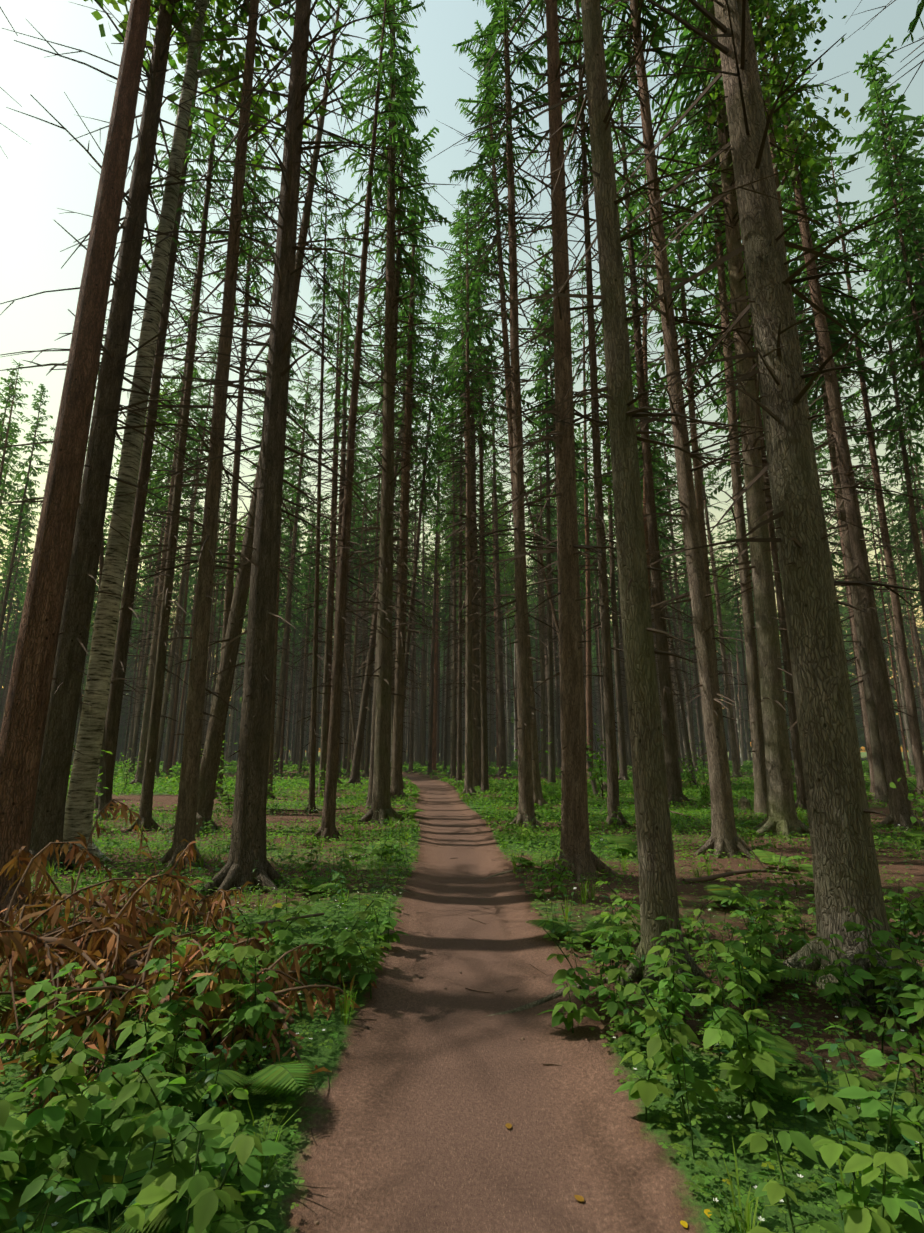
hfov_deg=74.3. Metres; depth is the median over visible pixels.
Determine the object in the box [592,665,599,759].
spruce tree
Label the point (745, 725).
spruce tree
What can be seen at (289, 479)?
spruce tree
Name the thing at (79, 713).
spruce tree
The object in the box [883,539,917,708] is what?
spruce tree
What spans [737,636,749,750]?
spruce tree
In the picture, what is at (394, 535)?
spruce tree
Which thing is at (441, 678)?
spruce tree
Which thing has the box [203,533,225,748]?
spruce tree
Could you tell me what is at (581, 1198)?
path litter
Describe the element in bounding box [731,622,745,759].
spruce tree
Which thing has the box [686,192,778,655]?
spruce tree
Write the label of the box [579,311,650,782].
spruce tree
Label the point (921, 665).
spruce tree
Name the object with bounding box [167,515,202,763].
spruce tree
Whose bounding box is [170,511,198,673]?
spruce tree
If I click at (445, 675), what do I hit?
spruce tree
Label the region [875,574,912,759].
spruce tree
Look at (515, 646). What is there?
spruce tree
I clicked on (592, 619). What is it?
spruce tree
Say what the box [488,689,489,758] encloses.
spruce tree
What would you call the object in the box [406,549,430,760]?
spruce tree
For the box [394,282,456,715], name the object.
spruce tree
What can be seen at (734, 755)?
spruce tree
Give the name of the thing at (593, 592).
spruce tree
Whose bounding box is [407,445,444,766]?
spruce tree
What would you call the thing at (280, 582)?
spruce tree
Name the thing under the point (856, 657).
spruce tree
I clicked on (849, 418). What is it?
spruce tree
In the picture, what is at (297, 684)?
spruce tree
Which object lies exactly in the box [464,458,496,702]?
spruce tree
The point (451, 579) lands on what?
tree
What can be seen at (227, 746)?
spruce tree
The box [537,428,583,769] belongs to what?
pine tree
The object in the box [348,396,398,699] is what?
spruce tree
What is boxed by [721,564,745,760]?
spruce tree
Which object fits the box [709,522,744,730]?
spruce tree
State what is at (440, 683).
spruce tree
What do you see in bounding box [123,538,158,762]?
spruce tree
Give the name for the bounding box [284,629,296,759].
spruce tree
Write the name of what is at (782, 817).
spruce tree
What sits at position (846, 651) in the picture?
spruce tree
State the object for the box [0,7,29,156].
spruce tree
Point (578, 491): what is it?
spruce tree
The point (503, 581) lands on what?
spruce tree
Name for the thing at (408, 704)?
spruce tree
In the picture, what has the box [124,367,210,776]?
spruce tree
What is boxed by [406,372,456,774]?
spruce tree
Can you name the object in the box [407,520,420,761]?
spruce tree
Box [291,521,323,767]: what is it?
spruce tree
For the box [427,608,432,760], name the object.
spruce tree
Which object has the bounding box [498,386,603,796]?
spruce tree
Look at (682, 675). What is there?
spruce tree
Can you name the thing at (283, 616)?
spruce tree
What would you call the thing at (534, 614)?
spruce tree
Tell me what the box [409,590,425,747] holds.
spruce tree
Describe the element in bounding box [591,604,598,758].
spruce tree
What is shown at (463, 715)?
spruce tree
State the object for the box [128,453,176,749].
spruce tree
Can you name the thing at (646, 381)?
pine tree
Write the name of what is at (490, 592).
spruce tree
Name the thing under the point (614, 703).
spruce tree
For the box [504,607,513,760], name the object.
spruce tree
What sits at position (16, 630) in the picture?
spruce tree
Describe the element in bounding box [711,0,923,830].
spruce tree
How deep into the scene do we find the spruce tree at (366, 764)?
36.41 m
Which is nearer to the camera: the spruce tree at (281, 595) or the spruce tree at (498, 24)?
the spruce tree at (498, 24)
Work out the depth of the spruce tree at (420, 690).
83.58 m
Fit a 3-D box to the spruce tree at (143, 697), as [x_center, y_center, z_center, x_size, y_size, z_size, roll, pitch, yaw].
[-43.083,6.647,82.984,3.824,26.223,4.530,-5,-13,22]
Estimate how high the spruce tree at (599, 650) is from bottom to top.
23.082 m
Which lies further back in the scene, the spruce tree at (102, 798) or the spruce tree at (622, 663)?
the spruce tree at (622, 663)
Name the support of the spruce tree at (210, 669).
on the ground
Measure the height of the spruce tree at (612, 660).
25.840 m
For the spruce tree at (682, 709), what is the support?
on the ground
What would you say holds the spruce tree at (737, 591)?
on the ground
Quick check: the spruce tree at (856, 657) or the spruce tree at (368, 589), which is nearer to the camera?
the spruce tree at (856, 657)
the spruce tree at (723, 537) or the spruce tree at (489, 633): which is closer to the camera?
the spruce tree at (489, 633)
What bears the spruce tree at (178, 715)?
on the ground
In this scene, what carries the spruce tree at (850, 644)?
on the ground
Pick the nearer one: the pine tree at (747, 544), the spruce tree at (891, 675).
the pine tree at (747, 544)
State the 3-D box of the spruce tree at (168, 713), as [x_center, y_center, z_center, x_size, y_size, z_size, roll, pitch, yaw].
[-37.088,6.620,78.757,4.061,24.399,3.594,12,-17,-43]
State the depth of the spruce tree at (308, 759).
60.64 m
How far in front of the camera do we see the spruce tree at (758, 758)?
16.97 m
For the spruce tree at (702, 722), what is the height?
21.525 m
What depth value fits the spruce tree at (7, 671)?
80.87 m
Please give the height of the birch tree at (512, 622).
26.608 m
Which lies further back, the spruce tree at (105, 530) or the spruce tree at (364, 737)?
the spruce tree at (364, 737)
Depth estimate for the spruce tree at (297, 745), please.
64.46 m
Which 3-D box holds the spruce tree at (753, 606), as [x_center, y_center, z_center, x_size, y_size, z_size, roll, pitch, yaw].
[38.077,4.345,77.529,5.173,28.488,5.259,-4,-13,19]
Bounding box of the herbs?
[8,792,923,1232]
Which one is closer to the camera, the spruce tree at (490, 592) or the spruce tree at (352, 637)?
the spruce tree at (490, 592)
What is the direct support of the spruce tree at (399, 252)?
on the ground
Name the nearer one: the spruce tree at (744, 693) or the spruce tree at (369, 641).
the spruce tree at (369, 641)
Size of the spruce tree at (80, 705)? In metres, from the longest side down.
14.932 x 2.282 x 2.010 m
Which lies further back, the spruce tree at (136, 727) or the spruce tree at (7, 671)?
the spruce tree at (7, 671)
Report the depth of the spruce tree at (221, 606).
50.47 m
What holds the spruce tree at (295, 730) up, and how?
on the ground
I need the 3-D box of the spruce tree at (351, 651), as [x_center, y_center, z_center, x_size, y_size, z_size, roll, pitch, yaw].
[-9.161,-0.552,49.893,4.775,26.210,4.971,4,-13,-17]
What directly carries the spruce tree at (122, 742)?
on the ground
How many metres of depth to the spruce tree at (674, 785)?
19.76 m
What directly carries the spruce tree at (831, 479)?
on the ground
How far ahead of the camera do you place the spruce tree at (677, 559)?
42.08 m
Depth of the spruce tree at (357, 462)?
42.18 m
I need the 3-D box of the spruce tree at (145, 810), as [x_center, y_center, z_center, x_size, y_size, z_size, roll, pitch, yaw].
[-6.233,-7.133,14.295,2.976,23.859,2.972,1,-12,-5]
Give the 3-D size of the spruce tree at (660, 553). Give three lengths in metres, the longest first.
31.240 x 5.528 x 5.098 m
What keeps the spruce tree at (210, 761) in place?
on the ground
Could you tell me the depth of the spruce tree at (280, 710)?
38.37 m
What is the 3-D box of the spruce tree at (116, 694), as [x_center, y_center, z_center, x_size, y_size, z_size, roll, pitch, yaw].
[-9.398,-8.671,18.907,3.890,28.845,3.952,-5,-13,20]
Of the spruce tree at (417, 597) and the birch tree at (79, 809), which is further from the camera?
the spruce tree at (417, 597)
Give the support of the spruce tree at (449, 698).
on the ground
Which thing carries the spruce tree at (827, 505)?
on the ground
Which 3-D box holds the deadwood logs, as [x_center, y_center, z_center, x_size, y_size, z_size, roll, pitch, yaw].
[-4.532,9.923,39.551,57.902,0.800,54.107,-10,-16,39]
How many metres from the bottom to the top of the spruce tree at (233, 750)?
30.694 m
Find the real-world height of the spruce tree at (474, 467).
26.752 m
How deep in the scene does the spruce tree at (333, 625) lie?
57.32 m
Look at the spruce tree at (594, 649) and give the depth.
63.53 m
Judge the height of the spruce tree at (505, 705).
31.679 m
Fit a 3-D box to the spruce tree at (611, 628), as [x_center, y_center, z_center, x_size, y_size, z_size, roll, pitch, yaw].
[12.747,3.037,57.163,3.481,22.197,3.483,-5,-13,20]
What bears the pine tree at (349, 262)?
on the ground
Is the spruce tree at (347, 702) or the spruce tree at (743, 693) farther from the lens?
the spruce tree at (743, 693)
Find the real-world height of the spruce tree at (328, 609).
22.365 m
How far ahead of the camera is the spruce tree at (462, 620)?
41.41 m
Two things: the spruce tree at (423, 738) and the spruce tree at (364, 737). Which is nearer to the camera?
the spruce tree at (423, 738)
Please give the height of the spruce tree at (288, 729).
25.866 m
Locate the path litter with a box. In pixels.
[289,793,711,1227]
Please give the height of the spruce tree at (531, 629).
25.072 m
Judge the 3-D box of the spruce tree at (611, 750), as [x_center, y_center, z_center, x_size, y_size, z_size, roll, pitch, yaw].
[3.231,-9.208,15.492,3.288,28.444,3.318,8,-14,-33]
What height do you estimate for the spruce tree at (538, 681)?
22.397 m
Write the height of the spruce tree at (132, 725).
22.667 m
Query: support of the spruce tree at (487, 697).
on the ground
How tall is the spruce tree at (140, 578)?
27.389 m
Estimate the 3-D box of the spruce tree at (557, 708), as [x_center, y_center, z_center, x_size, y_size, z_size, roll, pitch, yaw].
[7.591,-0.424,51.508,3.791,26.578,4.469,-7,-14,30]
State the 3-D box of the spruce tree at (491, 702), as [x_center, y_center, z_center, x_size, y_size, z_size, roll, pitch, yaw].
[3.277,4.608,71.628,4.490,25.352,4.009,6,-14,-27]
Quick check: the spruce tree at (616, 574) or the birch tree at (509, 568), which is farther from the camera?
the birch tree at (509, 568)
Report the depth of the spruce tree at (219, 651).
100.09 m
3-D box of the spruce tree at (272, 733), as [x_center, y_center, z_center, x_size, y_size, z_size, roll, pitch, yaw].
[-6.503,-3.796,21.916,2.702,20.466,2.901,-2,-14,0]
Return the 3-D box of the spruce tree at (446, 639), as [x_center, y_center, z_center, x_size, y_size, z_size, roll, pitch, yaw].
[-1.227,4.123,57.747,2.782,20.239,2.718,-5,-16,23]
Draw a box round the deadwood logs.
[41,769,913,1224]
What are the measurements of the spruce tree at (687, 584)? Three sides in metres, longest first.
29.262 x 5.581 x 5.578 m
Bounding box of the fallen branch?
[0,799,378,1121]
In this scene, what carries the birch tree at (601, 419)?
on the ground
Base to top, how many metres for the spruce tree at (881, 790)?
28.631 m
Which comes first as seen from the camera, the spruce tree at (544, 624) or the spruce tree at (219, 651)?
the spruce tree at (544, 624)
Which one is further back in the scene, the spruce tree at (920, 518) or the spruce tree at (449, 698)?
the spruce tree at (449, 698)
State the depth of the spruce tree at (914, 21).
12.71 m
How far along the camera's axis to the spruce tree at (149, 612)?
69.61 m
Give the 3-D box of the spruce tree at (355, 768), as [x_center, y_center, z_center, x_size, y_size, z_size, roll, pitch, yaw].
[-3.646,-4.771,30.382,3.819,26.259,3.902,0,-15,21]
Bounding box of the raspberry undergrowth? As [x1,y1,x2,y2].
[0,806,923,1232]
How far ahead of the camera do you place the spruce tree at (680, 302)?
22.56 m
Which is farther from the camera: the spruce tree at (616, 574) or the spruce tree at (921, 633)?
the spruce tree at (921, 633)
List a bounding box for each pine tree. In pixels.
[0,0,150,924]
[161,642,168,758]
[166,380,212,774]
[170,109,278,812]
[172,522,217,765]
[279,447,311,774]
[310,192,371,789]
[351,547,371,762]
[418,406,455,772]
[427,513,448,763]
[476,445,509,768]
[500,550,517,745]
[506,523,517,761]
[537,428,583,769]
[570,257,605,779]
[594,140,700,605]
[663,451,715,767]
[691,425,741,772]
[727,480,760,697]
[834,534,868,764]
[857,444,912,775]
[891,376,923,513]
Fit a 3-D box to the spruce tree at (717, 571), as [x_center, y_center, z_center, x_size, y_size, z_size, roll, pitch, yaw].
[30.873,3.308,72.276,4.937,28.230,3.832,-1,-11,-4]
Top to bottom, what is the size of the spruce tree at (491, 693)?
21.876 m
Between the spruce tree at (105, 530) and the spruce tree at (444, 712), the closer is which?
the spruce tree at (105, 530)
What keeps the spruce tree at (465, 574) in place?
on the ground
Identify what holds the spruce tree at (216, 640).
on the ground
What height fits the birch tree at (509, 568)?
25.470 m
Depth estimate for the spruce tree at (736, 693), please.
99.87 m
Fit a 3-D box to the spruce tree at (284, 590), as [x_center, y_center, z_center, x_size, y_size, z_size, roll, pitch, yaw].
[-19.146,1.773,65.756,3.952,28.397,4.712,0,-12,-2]
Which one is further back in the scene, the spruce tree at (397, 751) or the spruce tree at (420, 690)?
the spruce tree at (420, 690)
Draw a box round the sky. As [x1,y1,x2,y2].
[0,0,923,751]
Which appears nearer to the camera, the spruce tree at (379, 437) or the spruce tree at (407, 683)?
the spruce tree at (379, 437)
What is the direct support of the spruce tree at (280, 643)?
on the ground
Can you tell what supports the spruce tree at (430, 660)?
on the ground
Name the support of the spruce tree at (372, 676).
on the ground
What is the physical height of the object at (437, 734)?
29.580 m
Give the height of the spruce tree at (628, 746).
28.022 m
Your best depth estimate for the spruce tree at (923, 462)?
39.02 m
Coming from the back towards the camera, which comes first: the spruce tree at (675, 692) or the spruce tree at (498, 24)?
the spruce tree at (675, 692)
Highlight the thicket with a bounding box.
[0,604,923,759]
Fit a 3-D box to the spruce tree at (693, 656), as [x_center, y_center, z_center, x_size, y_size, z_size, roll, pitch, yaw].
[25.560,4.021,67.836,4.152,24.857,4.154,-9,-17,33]
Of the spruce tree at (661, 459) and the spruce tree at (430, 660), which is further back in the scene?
the spruce tree at (430, 660)
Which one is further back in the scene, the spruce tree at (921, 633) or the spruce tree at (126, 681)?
the spruce tree at (126, 681)
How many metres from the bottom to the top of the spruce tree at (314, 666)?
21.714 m
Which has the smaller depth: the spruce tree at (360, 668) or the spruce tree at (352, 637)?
the spruce tree at (352, 637)
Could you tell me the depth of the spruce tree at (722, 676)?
80.06 m
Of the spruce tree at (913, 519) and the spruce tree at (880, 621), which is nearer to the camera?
the spruce tree at (913, 519)
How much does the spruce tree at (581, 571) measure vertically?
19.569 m
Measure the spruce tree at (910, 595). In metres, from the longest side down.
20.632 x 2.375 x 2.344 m
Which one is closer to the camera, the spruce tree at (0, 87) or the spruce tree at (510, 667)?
the spruce tree at (0, 87)
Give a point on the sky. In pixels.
(47, 174)
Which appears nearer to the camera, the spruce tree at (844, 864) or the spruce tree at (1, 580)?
the spruce tree at (844, 864)
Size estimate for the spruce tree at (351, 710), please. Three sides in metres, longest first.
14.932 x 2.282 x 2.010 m
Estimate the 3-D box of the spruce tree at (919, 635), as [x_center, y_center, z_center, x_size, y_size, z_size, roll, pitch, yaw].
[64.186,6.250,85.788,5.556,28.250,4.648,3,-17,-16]
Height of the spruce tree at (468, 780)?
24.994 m
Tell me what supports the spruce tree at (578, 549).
on the ground
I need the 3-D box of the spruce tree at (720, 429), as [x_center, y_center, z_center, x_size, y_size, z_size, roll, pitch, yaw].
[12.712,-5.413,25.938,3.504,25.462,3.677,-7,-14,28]
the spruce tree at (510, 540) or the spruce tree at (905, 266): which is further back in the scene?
the spruce tree at (510, 540)
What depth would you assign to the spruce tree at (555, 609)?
55.60 m
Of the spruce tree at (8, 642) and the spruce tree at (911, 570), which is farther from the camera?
the spruce tree at (8, 642)
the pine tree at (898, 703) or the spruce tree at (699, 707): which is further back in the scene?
the spruce tree at (699, 707)
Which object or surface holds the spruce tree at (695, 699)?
on the ground
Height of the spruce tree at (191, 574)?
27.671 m
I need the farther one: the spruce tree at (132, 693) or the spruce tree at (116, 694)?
the spruce tree at (132, 693)
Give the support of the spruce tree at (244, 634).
on the ground
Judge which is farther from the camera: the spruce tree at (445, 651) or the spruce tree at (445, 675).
the spruce tree at (445, 675)
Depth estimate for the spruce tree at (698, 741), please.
95.07 m
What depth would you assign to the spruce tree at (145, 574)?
44.97 m
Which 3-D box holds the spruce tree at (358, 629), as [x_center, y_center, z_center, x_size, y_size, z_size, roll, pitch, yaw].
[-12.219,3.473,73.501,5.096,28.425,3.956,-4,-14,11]
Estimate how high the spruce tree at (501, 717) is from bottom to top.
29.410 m
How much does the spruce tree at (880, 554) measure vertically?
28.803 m
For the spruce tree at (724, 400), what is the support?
on the ground
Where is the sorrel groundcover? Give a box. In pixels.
[0,760,923,1232]
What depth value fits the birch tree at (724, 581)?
58.27 m
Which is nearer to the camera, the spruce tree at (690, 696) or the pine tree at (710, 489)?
the pine tree at (710, 489)
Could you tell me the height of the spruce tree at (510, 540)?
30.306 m
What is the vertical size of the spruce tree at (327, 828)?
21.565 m
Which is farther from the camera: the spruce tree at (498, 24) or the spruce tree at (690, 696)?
the spruce tree at (690, 696)
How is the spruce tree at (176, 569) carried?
on the ground
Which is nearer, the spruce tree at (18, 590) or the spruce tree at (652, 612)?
the spruce tree at (652, 612)
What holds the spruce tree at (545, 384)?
on the ground
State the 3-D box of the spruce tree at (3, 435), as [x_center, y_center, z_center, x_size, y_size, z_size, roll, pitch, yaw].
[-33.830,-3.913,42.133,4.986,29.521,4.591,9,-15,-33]
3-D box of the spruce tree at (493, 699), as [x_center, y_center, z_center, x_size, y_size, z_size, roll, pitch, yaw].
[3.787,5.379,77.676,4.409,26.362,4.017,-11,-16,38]
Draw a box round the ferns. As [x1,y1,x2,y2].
[0,792,923,1232]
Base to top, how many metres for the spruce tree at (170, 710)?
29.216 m
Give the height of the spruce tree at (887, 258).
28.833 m
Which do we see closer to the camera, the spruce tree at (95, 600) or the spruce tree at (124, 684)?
the spruce tree at (95, 600)
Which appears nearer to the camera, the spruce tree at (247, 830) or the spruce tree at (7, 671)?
the spruce tree at (247, 830)
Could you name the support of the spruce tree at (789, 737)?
on the ground
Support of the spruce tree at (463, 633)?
on the ground
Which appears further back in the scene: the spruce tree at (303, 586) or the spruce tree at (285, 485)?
the spruce tree at (303, 586)
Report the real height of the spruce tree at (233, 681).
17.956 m
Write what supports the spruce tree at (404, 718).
on the ground
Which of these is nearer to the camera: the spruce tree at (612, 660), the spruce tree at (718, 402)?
the spruce tree at (718, 402)
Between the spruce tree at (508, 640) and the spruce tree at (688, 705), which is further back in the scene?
the spruce tree at (508, 640)
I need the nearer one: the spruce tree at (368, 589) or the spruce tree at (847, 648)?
the spruce tree at (368, 589)
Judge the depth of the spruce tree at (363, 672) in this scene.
46.27 m
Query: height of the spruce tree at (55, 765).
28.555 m
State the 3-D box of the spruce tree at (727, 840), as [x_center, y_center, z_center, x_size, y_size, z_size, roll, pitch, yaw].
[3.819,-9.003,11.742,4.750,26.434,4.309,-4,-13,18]
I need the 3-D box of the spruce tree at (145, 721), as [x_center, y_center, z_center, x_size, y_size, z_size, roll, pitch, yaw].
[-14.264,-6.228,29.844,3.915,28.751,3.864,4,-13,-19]
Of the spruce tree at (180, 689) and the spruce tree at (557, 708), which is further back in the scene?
the spruce tree at (180, 689)
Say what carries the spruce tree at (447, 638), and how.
on the ground
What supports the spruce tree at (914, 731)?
on the ground
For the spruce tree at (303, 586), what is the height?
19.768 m
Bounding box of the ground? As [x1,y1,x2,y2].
[0,752,923,1232]
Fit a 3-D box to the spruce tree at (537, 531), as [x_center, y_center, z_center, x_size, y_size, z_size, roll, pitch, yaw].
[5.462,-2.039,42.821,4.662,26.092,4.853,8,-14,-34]
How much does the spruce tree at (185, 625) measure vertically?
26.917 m
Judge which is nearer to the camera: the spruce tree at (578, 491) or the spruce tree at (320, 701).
the spruce tree at (578, 491)
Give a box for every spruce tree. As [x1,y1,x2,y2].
[0,0,276,874]
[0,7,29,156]
[0,359,32,642]
[0,368,27,556]
[0,384,52,678]
[0,413,5,465]
[0,426,28,682]
[0,487,40,706]
[0,506,32,703]
[0,520,33,725]
[0,521,21,634]
[0,556,16,648]
[0,568,29,716]
[0,578,22,730]
[0,589,25,719]
[4,585,26,697]
[39,425,96,716]
[71,637,90,764]
[72,643,88,758]
[73,635,91,758]
[76,524,105,727]
[78,521,109,709]
[80,319,148,820]
[81,503,146,694]
[91,0,342,871]
[91,451,159,729]
[94,1,239,809]
[101,1,261,831]
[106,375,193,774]
[115,625,137,760]
[116,595,138,759]
[118,621,137,760]
[120,543,150,768]
[121,537,151,712]
[121,585,147,760]
[123,391,190,774]
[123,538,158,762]
[123,559,154,764]
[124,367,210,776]
[125,0,417,895]
[125,242,210,784]
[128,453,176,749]
[128,584,154,761]
[130,502,179,745]
[131,531,178,760]
[145,334,227,776]
[147,0,396,832]
[157,403,211,771]
[162,603,190,760]
[164,520,185,693]
[165,513,191,684]
[167,97,304,798]
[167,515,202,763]
[168,564,195,709]
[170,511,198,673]
[171,564,191,761]
[176,645,186,758]
[178,504,217,721]
[181,622,193,760]
[189,452,239,731]
[189,548,222,732]
[200,457,228,763]
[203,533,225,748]
[206,489,248,731]
[208,543,227,716]
[209,552,222,650]
[214,609,223,670]
[218,346,288,702]
[225,611,246,760]
[229,626,244,728]
[230,544,286,720]
[231,587,249,760]
[235,420,293,684]
[236,588,249,690]
[240,305,314,799]
[273,355,323,776]
[274,631,282,729]
[275,398,295,745]
[275,528,302,711]
[276,421,316,767]
[276,528,296,677]
[276,588,296,727]
[277,466,298,657]
[277,532,304,732]
[277,594,282,663]
[278,135,356,813]
[279,504,320,763]
[279,522,309,764]
[281,0,428,841]
[281,525,303,713]
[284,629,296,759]
[285,611,300,754]
[288,248,372,795]
[288,598,307,760]
[289,518,329,763]
[290,493,320,772]
[290,582,302,731]
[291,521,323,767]
[291,532,311,766]
[292,0,466,825]
[293,532,323,741]
[294,545,323,760]
[296,493,335,764]
[298,239,381,785]
[299,649,312,757]
[299,655,312,756]
[300,515,334,739]
[303,627,312,760]
[304,338,378,774]
[307,609,325,760]
[317,535,367,732]
[317,555,327,682]
[318,528,353,711]
[322,417,376,770]
[322,457,370,673]
[322,467,370,768]
[323,519,363,781]
[332,45,458,809]
[333,451,395,771]
[333,618,355,759]
[342,307,427,784]
[342,453,376,774]
[342,580,366,726]
[345,410,396,777]
[348,273,427,744]
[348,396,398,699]
[351,597,361,726]
[352,461,379,733]
[352,582,366,732]
[353,525,373,731]
[355,144,452,799]
[357,225,461,789]
[358,294,449,783]
[358,605,374,747]
[360,410,414,674]
[361,646,368,760]
[362,516,399,652]
[366,517,375,763]
[375,452,417,769]
[392,503,431,708]
[393,553,418,763]
[393,586,415,761]
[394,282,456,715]
[397,407,435,772]
[405,566,421,763]
[405,655,416,761]
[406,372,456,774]
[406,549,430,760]
[406,558,432,748]
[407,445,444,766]
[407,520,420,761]
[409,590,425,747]
[409,655,420,755]
[414,596,429,761]
[415,545,429,763]
[416,205,511,786]
[416,378,486,778]
[416,541,432,751]
[419,188,515,796]
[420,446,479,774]
[422,171,532,792]
[426,0,602,829]
[426,268,513,780]
[426,588,432,738]
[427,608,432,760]
[428,277,495,781]
[430,542,450,764]
[432,20,588,809]
[437,520,465,771]
[438,0,677,881]
[438,526,463,764]
[438,561,464,728]
[438,577,457,762]
[440,457,494,720]
[440,533,457,762]
[440,584,444,759]
[440,626,456,732]
[440,640,443,726]
[440,651,443,725]
[442,599,449,725]
[443,553,465,744]
[449,560,465,676]
[456,560,465,706]
[457,558,465,763]
[462,339,528,776]
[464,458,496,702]
[474,0,800,1015]
[476,485,506,768]
[480,483,516,724]
[480,503,513,763]
[485,475,531,723]
[486,546,495,766]
[486,582,494,761]
[487,602,495,760]
[487,619,508,761]
[487,666,493,760]
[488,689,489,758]
[491,543,515,692]
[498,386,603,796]
[503,634,510,742]
[504,549,513,760]
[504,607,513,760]
[504,632,513,724]
[504,647,511,752]
[507,423,559,771]
[509,583,534,683]
[511,280,603,723]
[518,0,665,828]
[518,243,589,784]
[523,357,559,776]
[525,461,559,768]
[525,492,540,762]
[526,486,557,765]
[526,555,536,708]
[527,574,538,722]
[527,580,540,693]
[528,475,560,767]
[532,497,559,766]
[532,604,540,724]
[532,605,539,723]
[532,609,540,709]
[533,408,597,774]
[538,0,923,1028]
[539,500,560,723]
[543,0,844,858]
[545,442,596,722]
[552,592,560,738]
[552,634,557,754]
[557,447,611,724]
[575,428,618,740]
[576,483,597,762]
[578,38,733,805]
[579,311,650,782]
[580,479,619,769]
[581,504,618,764]
[583,577,599,759]
[585,565,612,732]
[591,492,617,726]
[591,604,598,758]
[591,624,600,741]
[591,661,597,751]
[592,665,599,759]
[593,550,620,744]
[593,609,602,760]
[593,616,613,726]
[594,386,673,716]
[598,590,616,735]
[600,589,620,720]
[601,490,631,765]
[602,301,694,786]
[603,453,628,767]
[605,503,623,688]
[611,638,617,758]
[616,404,690,746]
[620,1,832,815]
[629,0,882,838]
[634,114,754,730]
[638,405,690,693]
[638,423,696,773]
[642,500,697,786]
[648,381,707,771]
[650,502,681,722]
[651,446,681,756]
[653,445,700,769]
[659,520,689,764]
[663,579,682,760]
[663,581,682,762]
[668,507,718,765]
[671,555,698,717]
[671,607,693,735]
[674,358,750,778]
[674,580,697,760]
[676,504,724,711]
[677,545,698,737]
[677,555,703,753]
[683,580,701,759]
[684,547,732,707]
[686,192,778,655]
[688,656,706,759]
[693,678,699,759]
[696,243,842,758]
[701,299,794,782]
[707,535,734,715]
[708,533,738,760]
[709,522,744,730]
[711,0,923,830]
[715,250,797,724]
[716,620,734,741]
[717,559,750,760]
[719,509,754,747]
[719,575,740,761]
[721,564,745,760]
[721,591,741,765]
[725,508,753,636]
[730,594,747,759]
[731,70,920,802]
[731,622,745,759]
[733,618,739,721]
[733,633,750,758]
[735,549,782,665]
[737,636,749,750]
[762,251,877,784]
[777,112,921,795]
[779,637,792,759]
[802,284,923,696]
[806,382,862,729]
[812,142,923,794]
[825,501,853,660]
[828,477,866,745]
[833,212,923,698]
[836,35,923,385]
[836,587,862,739]
[838,0,923,393]
[840,572,859,700]
[841,601,861,731]
[842,571,857,696]
[843,589,862,727]
[857,96,923,500]
[860,461,921,765]
[861,130,923,594]
[870,561,896,723]
[871,569,902,728]
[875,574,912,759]
[877,580,904,760]
[878,402,923,635]
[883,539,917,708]
[883,561,923,722]
[884,486,923,706]
[886,384,923,687]
[887,500,923,733]
[888,462,923,682]
[890,503,923,685]
[891,575,923,691]
[893,498,923,738]
[896,564,923,737]
[898,502,923,653]
[905,623,922,714]
[906,404,923,524]
[915,602,923,688]
[916,388,923,518]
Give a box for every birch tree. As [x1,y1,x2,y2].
[63,0,342,861]
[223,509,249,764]
[359,514,396,613]
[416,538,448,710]
[486,498,528,765]
[503,549,534,760]
[576,313,667,508]
[676,0,865,256]
[681,99,806,811]
[711,565,735,654]
[715,559,742,764]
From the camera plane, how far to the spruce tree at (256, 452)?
42.19 m
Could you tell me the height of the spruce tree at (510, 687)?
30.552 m
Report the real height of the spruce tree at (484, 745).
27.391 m
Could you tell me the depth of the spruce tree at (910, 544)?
39.04 m
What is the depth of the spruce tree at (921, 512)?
32.79 m
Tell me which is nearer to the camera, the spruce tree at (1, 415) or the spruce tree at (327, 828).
the spruce tree at (327, 828)
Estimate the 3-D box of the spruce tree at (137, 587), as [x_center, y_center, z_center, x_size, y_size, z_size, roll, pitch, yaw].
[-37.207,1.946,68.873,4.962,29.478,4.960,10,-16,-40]
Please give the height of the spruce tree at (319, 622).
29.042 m
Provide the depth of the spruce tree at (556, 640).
59.03 m
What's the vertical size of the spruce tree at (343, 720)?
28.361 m
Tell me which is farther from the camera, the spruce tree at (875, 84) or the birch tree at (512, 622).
the birch tree at (512, 622)
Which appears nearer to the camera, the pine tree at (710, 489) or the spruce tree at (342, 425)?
the spruce tree at (342, 425)
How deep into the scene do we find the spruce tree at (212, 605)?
42.11 m
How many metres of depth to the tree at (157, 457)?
42.55 m

